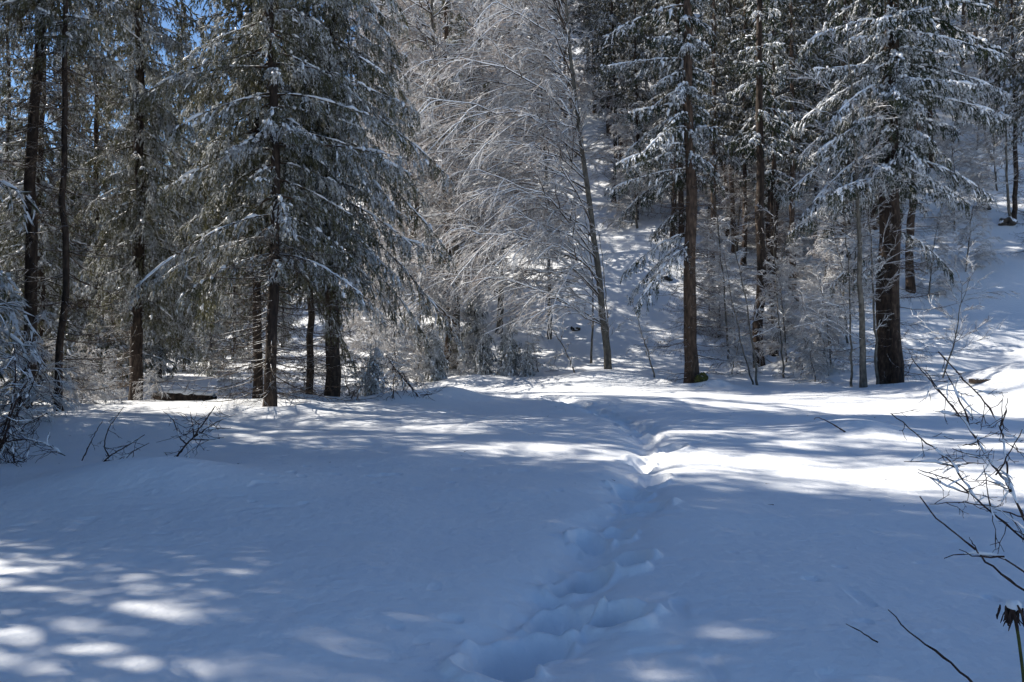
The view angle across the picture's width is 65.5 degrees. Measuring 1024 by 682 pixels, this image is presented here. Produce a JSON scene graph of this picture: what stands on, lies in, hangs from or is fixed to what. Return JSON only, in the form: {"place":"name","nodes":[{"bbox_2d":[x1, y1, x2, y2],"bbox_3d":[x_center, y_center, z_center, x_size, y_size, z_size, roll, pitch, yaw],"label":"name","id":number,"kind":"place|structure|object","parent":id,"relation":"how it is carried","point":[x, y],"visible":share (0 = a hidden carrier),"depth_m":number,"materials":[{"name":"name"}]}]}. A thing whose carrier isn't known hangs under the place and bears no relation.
{"place":"outdoors","nodes":[
{"label":"outdoors","id":0,"kind":"place"},
{"bbox_2d":[0,0,367,278],"label":"sky","id":1,"kind":"structure","parent":0,"point":[164,24],"materials":[{"name":"blue"}]},
{"bbox_2d":[0,0,1023,681],"bbox_3d":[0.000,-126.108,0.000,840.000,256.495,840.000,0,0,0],"label":"snow ground","id":2,"kind":"structure","parent":0,"point":[466,526],"depth_m":7.46,"materials":[{"name":"white snow"}]},
{"bbox_2d":[0,19,45,374],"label":"spruce tree","id":3,"kind":"object","parent":2,"relation":"on","point":[5,231],"visible":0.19,"depth_m":29.95,"materials":[{"name":"green plant"}]},
{"bbox_2d":[0,9,48,389],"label":"spruce tree","id":4,"kind":"object","parent":2,"relation":"on","point":[12,318],"visible":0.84,"depth_m":13.11,"materials":[{"name":"green plant"}]},
{"bbox_2d":[0,301,52,456],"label":"frosted bush","id":5,"kind":"object","parent":2,"relation":"on","point":[3,356],"visible":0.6,"depth_m":12.40,"materials":[{"name":"grey plant"}]},
{"bbox_2d":[0,344,65,466],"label":"bare shrub","id":6,"kind":"object","parent":2,"relation":"on","point":[3,435],"visible":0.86,"depth_m":10.26,"materials":[{"name":"brown plant"}]},
{"bbox_2d":[0,1,69,375],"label":"spruce tree","id":7,"kind":"object","parent":2,"relation":"on","point":[8,56],"visible":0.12,"depth_m":33.05,"materials":[{"name":"green plant"}]},
{"bbox_2d":[0,311,81,425],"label":"frosted bush","id":8,"kind":"object","parent":2,"relation":"on","point":[34,360],"visible":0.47,"depth_m":14.85,"materials":[{"name":"grey plant"}]},
{"bbox_2d":[0,1,118,398],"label":"spruce tree","id":9,"kind":"object","parent":2,"relation":"on","point":[16,247],"visible":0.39,"depth_m":26.69,"materials":[{"name":"green plant"}]},
{"bbox_2d":[33,338,100,406],"bbox_3d":[-10.541,0.915,18.678,1.578,1.982,1.799,0,0,37],"label":"frosted bush","id":10,"kind":"object","parent":2,"relation":"on","point":[52,362],"visible":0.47,"depth_m":18.49,"materials":[{"name":"grey plant"}]},
{"bbox_2d":[0,0,151,411],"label":"spruce tree","id":11,"kind":"object","parent":2,"relation":"on","point":[65,274],"visible":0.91,"depth_m":17.33,"materials":[{"name":"green plant"}]},
{"bbox_2d":[51,349,109,403],"bbox_3d":[-10.416,1.047,19.191,1.381,1.734,1.574,0,0,-38],"label":"frosted bush","id":12,"kind":"object","parent":2,"relation":"on","point":[102,397],"visible":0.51,"depth_m":19.11,"materials":[{"name":"grey plant"}]},
{"bbox_2d":[0,0,161,411],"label":"spruce tree","id":13,"kind":"object","parent":2,"relation":"on","point":[31,244],"visible":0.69,"depth_m":17.66,"materials":[{"name":"green plant"}]},
{"bbox_2d":[67,348,127,403],"bbox_3d":[-10.394,1.058,19.947,1.574,1.734,1.381,0,0,-22],"label":"frosted bush","id":14,"kind":"object","parent":2,"relation":"on","point":[107,375],"visible":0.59,"depth_m":20.10,"materials":[{"name":"grey plant"}]},
{"bbox_2d":[20,1,178,392],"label":"spruce tree","id":15,"kind":"object","parent":2,"relation":"on","point":[102,173],"visible":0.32,"depth_m":28.62,"materials":[{"name":"green plant"}]},
{"bbox_2d":[52,0,226,400],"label":"spruce tree","id":16,"kind":"object","parent":2,"relation":"on","point":[143,226],"visible":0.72,"depth_m":22.54,"materials":[{"name":"green plant"}]},
{"bbox_2d":[122,87,197,378],"bbox_3d":[-13.677,-4.096,30.915,2.910,12.347,2.908,0,0,-21],"label":"spruce tree","id":17,"kind":"object","parent":2,"relation":"on","point":[159,352],"visible":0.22,"depth_m":30.84,"materials":[{"name":"green plant"}]},
{"bbox_2d":[151,389,216,400],"bbox_3d":[-9.044,1.525,21.958,1.852,0.431,0.336,0,0,12],"label":"fallen log","id":18,"kind":"object","parent":2,"relation":"on","point":[179,395],"visible":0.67,"depth_m":21.86,"materials":[{"name":"brown wood"}]},
{"bbox_2d":[152,2,219,331],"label":"spruce tree","id":19,"kind":"object","parent":2,"relation":"on","point":[179,29],"visible":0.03,"depth_m":51.92,"materials":[{"name":"green plant"}]},
{"bbox_2d":[167,168,205,373],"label":"spruce tree","id":20,"kind":"object","parent":2,"relation":"on","point":[184,321],"visible":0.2,"depth_m":34.96,"materials":[{"name":"green plant"}]},
{"bbox_2d":[156,403,234,457],"bbox_3d":[-4.245,1.276,10.547,0.971,0.903,0.934,0,0,0],"label":"bare shrub","id":21,"kind":"object","parent":2,"relation":"on","point":[210,428],"visible":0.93,"depth_m":10.59,"materials":[{"name":"brown plant"}]},
{"bbox_2d":[187,203,232,376],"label":"spruce tree","id":22,"kind":"object","parent":2,"relation":"on","point":[206,355],"visible":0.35,"depth_m":32.87,"materials":[{"name":"green plant"}]},
{"bbox_2d":[175,34,244,330],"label":"spruce tree","id":23,"kind":"object","parent":2,"relation":"on","point":[202,200],"visible":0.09,"depth_m":48.90,"materials":[{"name":"green plant"}]},
{"bbox_2d":[197,122,266,363],"bbox_3d":[-13.341,-4.694,37.893,3.056,12.700,3.001,0,0,39],"label":"spruce tree","id":24,"kind":"object","parent":2,"relation":"on","point":[229,312],"visible":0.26,"depth_m":37.76,"materials":[{"name":"green plant"}]},
{"bbox_2d":[157,0,340,398],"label":"spruce tree","id":25,"kind":"object","parent":2,"relation":"on","point":[237,207],"visible":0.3,"depth_m":20.47,"materials":[{"name":"green plant"}]},
{"bbox_2d":[113,0,425,411],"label":"spruce tree","id":26,"kind":"object","parent":2,"relation":"on","point":[274,185],"visible":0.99,"depth_m":18.27,"materials":[{"name":"green plant"}]},
{"bbox_2d":[242,0,373,394],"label":"spruce tree","id":27,"kind":"object","parent":2,"relation":"on","point":[293,288],"visible":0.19,"depth_m":21.31,"materials":[{"name":"green plant"}]},
{"bbox_2d":[200,0,468,398],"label":"spruce tree","id":28,"kind":"object","parent":2,"relation":"on","point":[389,212],"visible":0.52,"depth_m":21.43,"materials":[{"name":"green plant"}]},
{"bbox_2d":[355,334,386,396],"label":"young spruce","id":29,"kind":"object","parent":2,"relation":"on","point":[370,379],"visible":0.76,"depth_m":21.68,"materials":[{"name":"grey plant"}]},
{"bbox_2d":[340,222,422,368],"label":"young beech","id":30,"kind":"object","parent":2,"relation":"on","point":[357,345],"visible":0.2,"depth_m":33.30,"materials":[{"name":"grey plant"}]},
{"bbox_2d":[335,355,447,400],"bbox_3d":[-3.045,1.184,19.901,2.925,1.677,1.283,0,0,12],"label":"bare shrub","id":31,"kind":"object","parent":2,"relation":"on","point":[392,379],"visible":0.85,"depth_m":19.98,"materials":[{"name":"brown plant"}]},
{"bbox_2d":[349,229,448,383],"bbox_3d":[-4.170,-1.141,29.807,3.660,5.896,3.127,0,0,-39],"label":"young beech","id":32,"kind":"object","parent":2,"relation":"on","point":[383,336],"visible":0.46,"depth_m":29.34,"materials":[{"name":"grey plant"}]},
{"bbox_2d":[376,337,428,391],"bbox_3d":[-3.861,1.107,26.803,1.972,2.478,2.249,0,0,43],"label":"frosted bush","id":33,"kind":"object","parent":2,"relation":"on","point":[390,355],"visible":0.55,"depth_m":27.00,"materials":[{"name":"grey plant"}]},
{"bbox_2d":[340,73,478,351],"bbox_3d":[-4.878,-6.216,36.654,7.391,13.936,8.650,0,0,-14],"label":"beech tree","id":34,"kind":"object","parent":2,"relation":"on","point":[416,209],"visible":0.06,"depth_m":36.76,"materials":[{"name":"grey plant"}]},
{"bbox_2d":[340,0,490,277],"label":"beech tree","id":35,"kind":"object","parent":2,"relation":"on","point":[416,205],"visible":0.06,"depth_m":41.29,"materials":[{"name":"grey plant"}]},
{"bbox_2d":[373,230,465,372],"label":"young beech","id":36,"kind":"object","parent":2,"relation":"on","point":[425,329],"visible":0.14,"depth_m":33.33,"materials":[{"name":"grey plant"}]},
{"bbox_2d":[420,320,450,381],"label":"young spruce","id":37,"kind":"object","parent":2,"relation":"on","point":[435,362],"visible":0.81,"depth_m":29.82,"materials":[{"name":"grey plant"}]},
{"bbox_2d":[317,0,566,370],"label":"beech tree","id":38,"kind":"object","parent":2,"relation":"on","point":[455,319],"visible":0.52,"depth_m":31.95,"materials":[{"name":"grey plant"}]},
{"bbox_2d":[401,0,490,363],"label":"spruce tree","id":39,"kind":"object","parent":2,"relation":"on","point":[446,33],"visible":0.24,"depth_m":34.72,"materials":[{"name":"green plant"}]},
{"bbox_2d":[460,277,497,367],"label":"young spruce","id":40,"kind":"object","parent":2,"relation":"on","point":[474,325],"visible":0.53,"depth_m":33.87,"materials":[{"name":"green plant"}]},
{"bbox_2d":[470,330,493,374],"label":"young spruce","id":41,"kind":"object","parent":2,"relation":"on","point":[482,367],"visible":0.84,"depth_m":30.87,"materials":[{"name":"grey plant"}]},
{"bbox_2d":[380,0,588,333],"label":"beech tree","id":42,"kind":"object","parent":2,"relation":"on","point":[477,108],"visible":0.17,"depth_m":37.56,"materials":[{"name":"grey plant"}]},
{"bbox_2d":[373,0,611,372],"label":"beech tree","id":43,"kind":"object","parent":2,"relation":"on","point":[547,246],"visible":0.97,"depth_m":29.44,"materials":[{"name":"grey plant"}]},
{"bbox_2d":[492,313,523,376],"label":"young spruce","id":44,"kind":"object","parent":2,"relation":"on","point":[509,358],"visible":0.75,"depth_m":30.44,"materials":[{"name":"grey plant"}]},
{"bbox_2d":[467,0,594,204],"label":"beech tree","id":45,"kind":"object","parent":2,"relation":"on","point":[556,112],"visible":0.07,"depth_m":52.85,"materials":[{"name":"grey plant"}]},
{"bbox_2d":[454,0,621,255],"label":"beech tree","id":46,"kind":"object","parent":2,"relation":"on","point":[588,149],"visible":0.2,"depth_m":46.21,"materials":[{"name":"grey plant"}]},
{"bbox_2d":[493,9,588,339],"bbox_3d":[1.235,-7.556,36.680,4.079,15.225,4.120,0,0,-31],"label":"sapling","id":47,"kind":"object","parent":2,"relation":"on","point":[550,312],"visible":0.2,"depth_m":36.93,"materials":[{"name":"grey plant"}]},
{"bbox_2d":[520,0,615,156],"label":"beech tree","id":48,"kind":"object","parent":2,"relation":"on","point":[580,87],"visible":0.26,"depth_m":61.82,"materials":[{"name":"grey plant"}]},
{"bbox_2d":[554,0,625,112],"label":"beech tree","id":49,"kind":"object","parent":2,"relation":"on","point":[582,28],"visible":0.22,"depth_m":71.42,"materials":[{"name":"grey plant"}]},
{"bbox_2d":[563,223,627,368],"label":"sapling","id":50,"kind":"object","parent":2,"relation":"on","point":[596,287],"visible":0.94,"depth_m":29.19,"materials":[{"name":"grey plant"}]},
{"bbox_2d":[581,0,650,203],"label":"spruce tree","id":51,"kind":"object","parent":2,"relation":"on","point":[613,19],"visible":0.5,"depth_m":53.31,"materials":[{"name":"green plant"}]},
{"bbox_2d":[575,55,664,205],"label":"young beech","id":52,"kind":"object","parent":2,"relation":"on","point":[610,120],"visible":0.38,"depth_m":51.96,"materials":[{"name":"grey plant"}]},
{"bbox_2d":[593,100,670,231],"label":"young beech","id":53,"kind":"object","parent":2,"relation":"on","point":[620,178],"visible":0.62,"depth_m":48.71,"materials":[{"name":"grey plant"}]},
{"bbox_2d":[607,0,658,219],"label":"spruce tree","id":54,"kind":"object","parent":2,"relation":"on","point":[636,96],"visible":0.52,"depth_m":49.94,"materials":[{"name":"green plant"}]},
{"bbox_2d":[641,0,704,237],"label":"spruce tree","id":55,"kind":"object","parent":2,"relation":"on","point":[653,53],"visible":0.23,"depth_m":45.88,"materials":[{"name":"green plant"}]},
{"bbox_2d":[642,0,711,236],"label":"spruce tree","id":56,"kind":"object","parent":2,"relation":"on","point":[681,194],"visible":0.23,"depth_m":45.99,"materials":[{"name":"green plant"}]},
{"bbox_2d":[599,0,757,386],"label":"spruce tree","id":57,"kind":"object","parent":2,"relation":"on","point":[687,131],"visible":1,"depth_m":27.43,"materials":[{"name":"green plant"}]},
{"bbox_2d":[680,0,749,295],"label":"spruce tree","id":58,"kind":"object","parent":2,"relation":"on","point":[714,117],"visible":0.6,"depth_m":39.99,"materials":[{"name":"green plant"}]},
{"bbox_2d":[674,216,755,334],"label":"young beech","id":59,"kind":"object","parent":2,"relation":"on","point":[707,240],"visible":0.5,"depth_m":36.44,"materials":[{"name":"grey plant"}]},
{"bbox_2d":[679,208,750,319],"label":"young beech","id":60,"kind":"object","parent":2,"relation":"on","point":[702,239],"visible":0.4,"depth_m":37.33,"materials":[{"name":"grey plant"}]},
{"bbox_2d":[698,155,752,358],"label":"sapling","id":61,"kind":"object","parent":2,"relation":"on","point":[712,237],"visible":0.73,"depth_m":32.98,"materials":[{"name":"grey plant"}]},
{"bbox_2d":[699,0,755,252],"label":"spruce tree","id":62,"kind":"object","parent":2,"relation":"on","point":[721,29],"visible":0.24,"depth_m":44.32,"materials":[{"name":"green plant"}]},
{"bbox_2d":[699,243,763,352],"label":"young beech","id":63,"kind":"object","parent":2,"relation":"on","point":[732,318],"visible":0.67,"depth_m":33.86,"materials":[{"name":"grey plant"}]},
{"bbox_2d":[706,322,764,377],"bbox_3d":[8.546,0.539,30.063,2.249,2.478,1.972,0,0,-20],"label":"frosted bush","id":64,"kind":"object","parent":2,"relation":"on","point":[730,364],"visible":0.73,"depth_m":29.82,"materials":[{"name":"grey plant"}]},
{"bbox_2d":[697,135,779,255],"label":"young beech","id":65,"kind":"object","parent":2,"relation":"on","point":[727,173],"visible":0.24,"depth_m":44.02,"materials":[{"name":"grey plant"}]},
{"bbox_2d":[711,0,767,265],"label":"spruce tree","id":66,"kind":"object","parent":2,"relation":"on","point":[745,172],"visible":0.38,"depth_m":42.80,"materials":[{"name":"green plant"}]},
{"bbox_2d":[702,215,785,384],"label":"sapling","id":67,"kind":"object","parent":2,"relation":"on","point":[748,315],"visible":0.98,"depth_m":27.61,"materials":[{"name":"grey plant"}]},
{"bbox_2d":[712,0,811,367],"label":"spruce tree","id":68,"kind":"object","parent":2,"relation":"on","point":[761,116],"visible":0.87,"depth_m":31.47,"materials":[{"name":"green plant"}]},
{"bbox_2d":[748,202,789,377],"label":"sapling","id":69,"kind":"object","parent":2,"relation":"on","point":[776,304],"visible":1,"depth_m":28.98,"materials":[{"name":"grey plant"}]},
{"bbox_2d":[737,0,806,356],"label":"spruce tree","id":70,"kind":"object","parent":2,"relation":"on","point":[773,171],"visible":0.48,"depth_m":32.84,"materials":[{"name":"green plant"}]},
{"bbox_2d":[726,0,819,287],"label":"spruce tree","id":71,"kind":"object","parent":2,"relation":"on","point":[745,103],"visible":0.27,"depth_m":39.74,"materials":[{"name":"green plant"}]},
{"bbox_2d":[741,1,815,272],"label":"spruce tree","id":72,"kind":"object","parent":2,"relation":"on","point":[808,94],"visible":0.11,"depth_m":40.71,"materials":[{"name":"green plant"}]},
{"bbox_2d":[737,155,830,289],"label":"young beech","id":73,"kind":"object","parent":2,"relation":"on","point":[808,203],"visible":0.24,"depth_m":40.15,"materials":[{"name":"grey plant"}]},
{"bbox_2d":[751,220,820,339],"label":"young beech","id":74,"kind":"object","parent":2,"relation":"on","point":[794,248],"visible":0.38,"depth_m":34.46,"materials":[{"name":"grey plant"}]},
{"bbox_2d":[753,254,822,363],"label":"young beech","id":75,"kind":"object","parent":2,"relation":"on","point":[773,344],"visible":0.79,"depth_m":30.23,"materials":[{"name":"grey plant"}]},
{"bbox_2d":[748,0,832,308],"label":"spruce tree","id":76,"kind":"object","parent":2,"relation":"on","point":[795,153],"visible":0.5,"depth_m":38.03,"materials":[{"name":"green plant"}]},
{"bbox_2d":[772,322,832,378],"bbox_3d":[10.710,0.566,29.222,1.972,2.478,2.249,0,0,37],"label":"frosted bush","id":77,"kind":"object","parent":2,"relation":"on","point":[805,348],"visible":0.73,"depth_m":28.90,"materials":[{"name":"grey plant"}]},
{"bbox_2d":[785,337,833,383],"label":"frosted bush","id":78,"kind":"object","parent":2,"relation":"on","point":[806,359],"visible":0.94,"depth_m":27.94,"materials":[{"name":"grey plant"}]},
{"bbox_2d":[788,0,841,255],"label":"spruce tree","id":79,"kind":"object","parent":2,"relation":"on","point":[813,15],"visible":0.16,"depth_m":42.92,"materials":[{"name":"green plant"}]},
{"bbox_2d":[788,264,858,374],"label":"young beech","id":80,"kind":"object","parent":2,"relation":"on","point":[831,332],"visible":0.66,"depth_m":29.99,"materials":[{"name":"grey plant"}]},
{"bbox_2d":[786,200,866,321],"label":"young beech","id":81,"kind":"object","parent":2,"relation":"on","point":[812,251],"visible":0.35,"depth_m":36.12,"materials":[{"name":"grey plant"}]},
{"bbox_2d":[799,0,877,293],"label":"spruce tree","id":82,"kind":"object","parent":2,"relation":"on","point":[832,47],"visible":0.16,"depth_m":38.86,"materials":[{"name":"green plant"}]},
{"bbox_2d":[807,217,874,343],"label":"young beech","id":83,"kind":"object","parent":2,"relation":"on","point":[826,254],"visible":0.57,"depth_m":34.35,"materials":[{"name":"grey plant"}]},
{"bbox_2d":[801,0,881,288],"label":"spruce tree","id":84,"kind":"object","parent":2,"relation":"on","point":[834,75],"visible":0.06,"depth_m":39.44,"materials":[{"name":"green plant"}]},
{"bbox_2d":[804,199,878,298],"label":"young beech","id":85,"kind":"object","parent":2,"relation":"on","point":[864,252],"visible":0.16,"depth_m":38.12,"materials":[{"name":"grey plant"}]},
{"bbox_2d":[798,162,885,386],"bbox_3d":[10.807,-2.184,26.032,2.900,7.653,2.076,0,0,23],"label":"sapling","id":86,"kind":"object","parent":2,"relation":"on","point":[842,323],"visible":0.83,"depth_m":26.00,"materials":[{"name":"grey plant"}]},
{"bbox_2d":[777,12,950,387],"bbox_3d":[10.468,-4.641,25.321,4.438,12.568,5.105,0,0,0],"label":"sapling","id":87,"kind":"object","parent":2,"relation":"on","point":[863,383],"visible":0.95,"depth_m":25.52,"materials":[{"name":"grey plant"}]},
{"bbox_2d":[835,131,905,383],"bbox_3d":[11.554,-2.788,25.823,1.743,8.742,1.977,0,0,0],"label":"sapling","id":88,"kind":"object","parent":2,"relation":"on","point":[876,343],"visible":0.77,"depth_m":25.87,"materials":[{"name":"grey plant"}]},
{"bbox_2d":[841,0,950,383],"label":"spruce tree","id":89,"kind":"object","parent":2,"relation":"on","point":[895,103],"visible":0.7,"depth_m":25.81,"materials":[{"name":"green plant"}]},
{"bbox_2d":[778,0,1020,385],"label":"spruce tree","id":90,"kind":"object","parent":2,"relation":"on","point":[887,23],"visible":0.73,"depth_m":26.13,"materials":[{"name":"green plant"}]},
{"bbox_2d":[872,0,962,293],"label":"spruce tree","id":91,"kind":"object","parent":2,"relation":"on","point":[910,284],"visible":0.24,"depth_m":38.89,"materials":[{"name":"green plant"}]},
{"bbox_2d":[904,201,969,297],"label":"young beech","id":92,"kind":"object","parent":2,"relation":"on","point":[940,244],"visible":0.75,"depth_m":37.79,"materials":[{"name":"grey plant"}]},
{"bbox_2d":[920,142,977,230],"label":"young beech","id":93,"kind":"object","parent":2,"relation":"on","point":[953,159],"visible":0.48,"depth_m":44.33,"materials":[{"name":"grey plant"}]},
{"bbox_2d":[890,351,1023,552],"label":"bare shrub","id":94,"kind":"object","parent":2,"relation":"on","point":[1008,483],"visible":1,"depth_m":3.82,"materials":[{"name":"brown plant"}]},
{"bbox_2d":[928,79,989,178],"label":"young beech","id":95,"kind":"object","parent":2,"relation":"on","point":[962,132],"visible":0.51,"depth_m":49.39,"materials":[{"name":"grey plant"}]},
{"bbox_2d":[910,240,1021,377],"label":"sapling","id":96,"kind":"object","parent":2,"relation":"on","point":[955,318],"visible":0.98,"depth_m":27.37,"materials":[{"name":"grey plant"}]},
{"bbox_2d":[933,0,1000,117],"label":"young beech","id":97,"kind":"object","parent":2,"relation":"on","point":[964,27],"visible":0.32,"depth_m":59.04,"materials":[{"name":"grey plant"}]},
{"bbox_2d":[919,496,1023,590],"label":"bare shrub","id":98,"kind":"object","parent":2,"relation":"on","point":[985,554],"visible":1,"depth_m":3.42,"materials":[{"name":"brown plant"}]},
{"bbox_2d":[939,168,1007,271],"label":"young beech","id":99,"kind":"object","parent":2,"relation":"on","point":[963,238],"visible":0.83,"depth_m":39.65,"materials":[{"name":"grey plant"}]},
{"bbox_2d":[959,96,1022,191],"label":"young beech","id":100,"kind":"object","parent":2,"relation":"on","point":[993,155],"visible":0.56,"depth_m":48.39,"materials":[{"name":"grey plant"}]},
{"bbox_2d":[958,0,1023,144],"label":"spruce tree","id":101,"kind":"object","parent":2,"relation":"on","point":[995,21],"visible":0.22,"depth_m":54.78,"materials":[{"name":"green plant"}]},
{"bbox_2d":[960,21,1023,216],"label":"spruce tree","id":102,"kind":"object","parent":2,"relation":"on","point":[1007,185],"visible":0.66,"depth_m":43.96,"materials":[{"name":"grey plant"}]},
{"bbox_2d":[972,0,1023,219],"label":"spruce tree","id":103,"kind":"object","parent":2,"relation":"on","point":[1007,37],"visible":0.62,"depth_m":44.49,"materials":[{"name":"green plant"}]},
{"bbox_2d":[990,0,1023,256],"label":"spruce tree","id":104,"kind":"object","parent":2,"relation":"on","point":[1017,99],"visible":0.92,"depth_m":40.16,"materials":[{"name":"green plant"}]},
{"bbox_2d":[996,599,1023,681],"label":"dried seed head","id":105,"kind":"object","parent":2,"relation":"on","point":[1011,613],"visible":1,"depth_m":3.24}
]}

